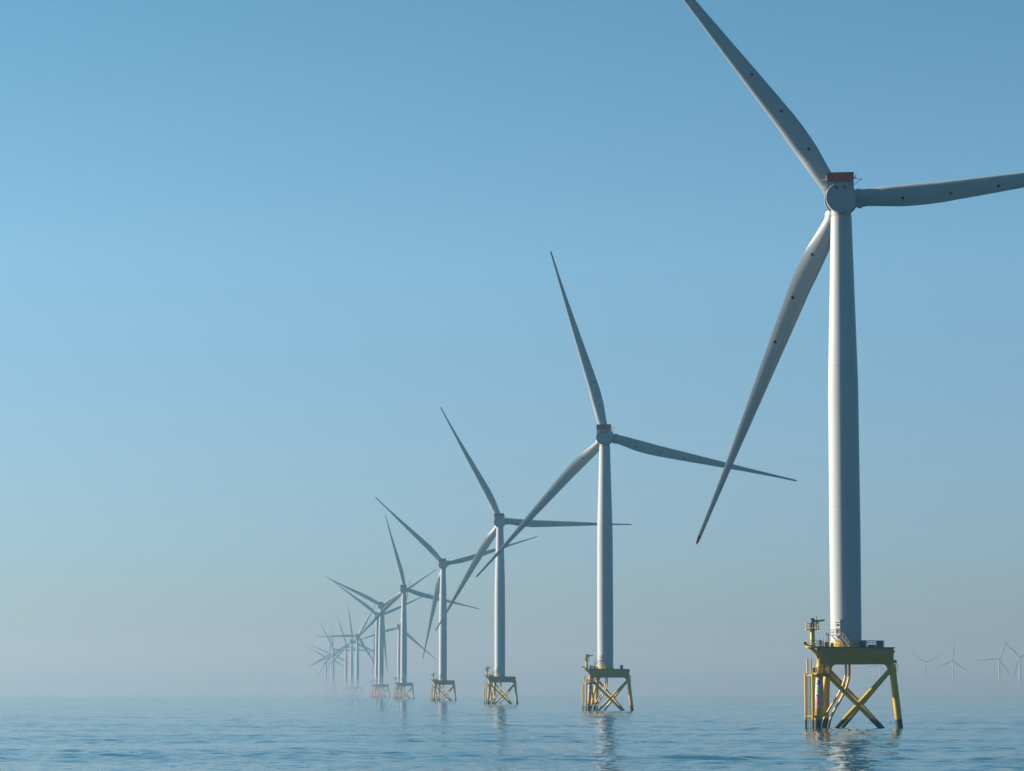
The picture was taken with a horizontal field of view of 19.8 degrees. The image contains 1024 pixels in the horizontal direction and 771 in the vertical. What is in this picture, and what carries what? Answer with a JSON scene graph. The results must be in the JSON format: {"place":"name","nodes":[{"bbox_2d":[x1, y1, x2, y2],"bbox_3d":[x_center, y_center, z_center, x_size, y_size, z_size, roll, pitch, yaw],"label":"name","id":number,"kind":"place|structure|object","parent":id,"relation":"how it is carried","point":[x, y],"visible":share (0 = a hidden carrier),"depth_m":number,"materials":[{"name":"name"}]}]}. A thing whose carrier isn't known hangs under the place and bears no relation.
{"place":"outdoors","nodes":[
{"label":"outdoors","id":0,"kind":"place"},
{"bbox_2d":[0,693,1023,770],"bbox_3d":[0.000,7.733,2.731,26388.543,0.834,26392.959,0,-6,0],"label":"sea","id":1,"kind":"structure","parent":0,"point":[419,732],"depth_m":515.71,"materials":[{"name":"teal liquid"}]},
{"bbox_2d":[308,647,328,693],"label":"wind turbine","id":2,"kind":"object","parent":1,"relation":"in","point":[325,672],"visible":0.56,"depth_m":8851.53,"materials":[{"name":"metal"}]},
{"bbox_2d":[307,637,348,692],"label":"wind turbine","id":3,"kind":"object","parent":1,"relation":"in","point":[328,665],"visible":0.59,"depth_m":8536.05,"materials":[{"name":"metal"}]},
{"bbox_2d":[307,642,348,693],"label":"wind turbine","id":4,"kind":"object","parent":1,"relation":"in","point":[330,662],"visible":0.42,"depth_m":8119.32,"materials":[{"name":"metal"}]},
{"bbox_2d":[308,624,354,693],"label":"wind turbine","id":5,"kind":"object","parent":1,"relation":"in","point":[331,665],"visible":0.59,"depth_m":7765.66,"materials":[{"name":"metal"}]},
{"bbox_2d":[318,621,359,694],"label":"wind turbine","id":6,"kind":"object","parent":1,"relation":"in","point":[332,654],"visible":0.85,"depth_m":7073.22,"materials":[{"name":"metal"}]},
{"bbox_2d":[318,600,377,695],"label":"wind turbine","id":7,"kind":"object","parent":1,"relation":"in","point":[356,687],"visible":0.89,"depth_m":5368.40,"materials":[{"name":"metal"}]},
{"bbox_2d":[324,614,373,694],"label":"wind turbine","id":8,"kind":"object","parent":1,"relation":"in","point":[345,683],"visible":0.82,"depth_m":6613.99,"materials":[{"name":"metal"}]},
{"bbox_2d":[323,606,387,694],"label":"wind turbine","id":9,"kind":"object","parent":1,"relation":"in","point":[351,663],"visible":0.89,"depth_m":5940.65,"materials":[{"name":"metal"}]},
{"bbox_2d":[325,570,434,697],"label":"wind turbine","id":10,"kind":"object","parent":1,"relation":"in","point":[381,644],"visible":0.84,"depth_m":3468.76,"materials":[{"name":"metal"}]},
{"bbox_2d":[333,581,429,696],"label":"wind turbine","id":11,"kind":"object","parent":1,"relation":"in","point":[376,636],"visible":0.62,"depth_m":3931.60,"materials":[{"name":"metal"}]},
{"bbox_2d":[357,579,435,695],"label":"wind turbine","id":12,"kind":"object","parent":1,"relation":"in","point":[398,627],"visible":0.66,"depth_m":4618.79,"materials":[{"name":"metal"}]},
{"bbox_2d":[352,514,478,698],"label":"wind turbine","id":13,"kind":"object","parent":1,"relation":"in","point":[404,589],"visible":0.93,"depth_m":2911.46,"materials":[{"name":"metal"}]},
{"bbox_2d":[375,497,537,700],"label":"wind turbine","id":14,"kind":"object","parent":1,"relation":"in","point":[440,585],"visible":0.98,"depth_m":2334.83,"materials":[{"name":"metal"}]},
{"bbox_2d":[435,407,631,703],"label":"wind turbine","id":15,"kind":"object","parent":1,"relation":"in","point":[500,522],"visible":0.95,"depth_m":1743.75,"materials":[{"name":"metal"}]},
{"bbox_2d":[476,251,796,710],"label":"wind turbine","id":16,"kind":"object","parent":1,"relation":"in","point":[606,437],"visible":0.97,"depth_m":1162.25,"materials":[{"name":"metal"}]},
{"bbox_2d":[684,0,1023,727],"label":"wind turbine","id":17,"kind":"object","parent":1,"relation":"in","point":[843,198],"visible":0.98,"depth_m":597.50,"materials":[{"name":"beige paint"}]},
{"bbox_2d":[860,640,865,646],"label":"equipment cabinet","id":18,"kind":"object","parent":17,"relation":"on","point":[862,643],"visible":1,"depth_m":589.89,"materials":[{"name":"metal"}]},
{"bbox_2d":[866,640,883,646],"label":"cargo cage","id":19,"kind":"object","parent":17,"relation":"on","point":[879,643],"visible":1,"depth_m":591.01,"materials":[{"name":"blue metal"}]},
{"bbox_2d":[863,664,884,692],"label":"wind turbine","id":20,"kind":"object","parent":1,"relation":"in","point":[879,673],"visible":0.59,"depth_m":11375.00,"materials":[{"name":"metal"}]},
{"bbox_2d":[906,649,944,693],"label":"wind turbine","id":21,"kind":"object","parent":1,"relation":"in","point":[924,675],"visible":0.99,"depth_m":10248.21,"materials":[{"name":"metal"}]},
{"bbox_2d":[931,637,971,693],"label":"wind turbine","id":22,"kind":"object","parent":1,"relation":"in","point":[953,661],"visible":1,"depth_m":9668.14,"materials":[{"name":"metal"}]},
{"bbox_2d":[977,638,1012,693],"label":"wind turbine","id":23,"kind":"object","parent":1,"relation":"in","point":[999,661],"visible":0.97,"depth_m":9121.39,"materials":[{"name":"metal"}]},
{"bbox_2d":[1006,643,1023,693],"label":"wind turbine","id":24,"kind":"object","parent":1,"relation":"in","point":[1019,656],"visible":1,"depth_m":8527.96,"materials":[{"name":"metal"}]},
{"bbox_2d":[0,0,1023,692],"label":"sky","id":25,"kind":"structure","parent":0,"point":[253,253],"materials":[{"name":"blue"}]}
]}

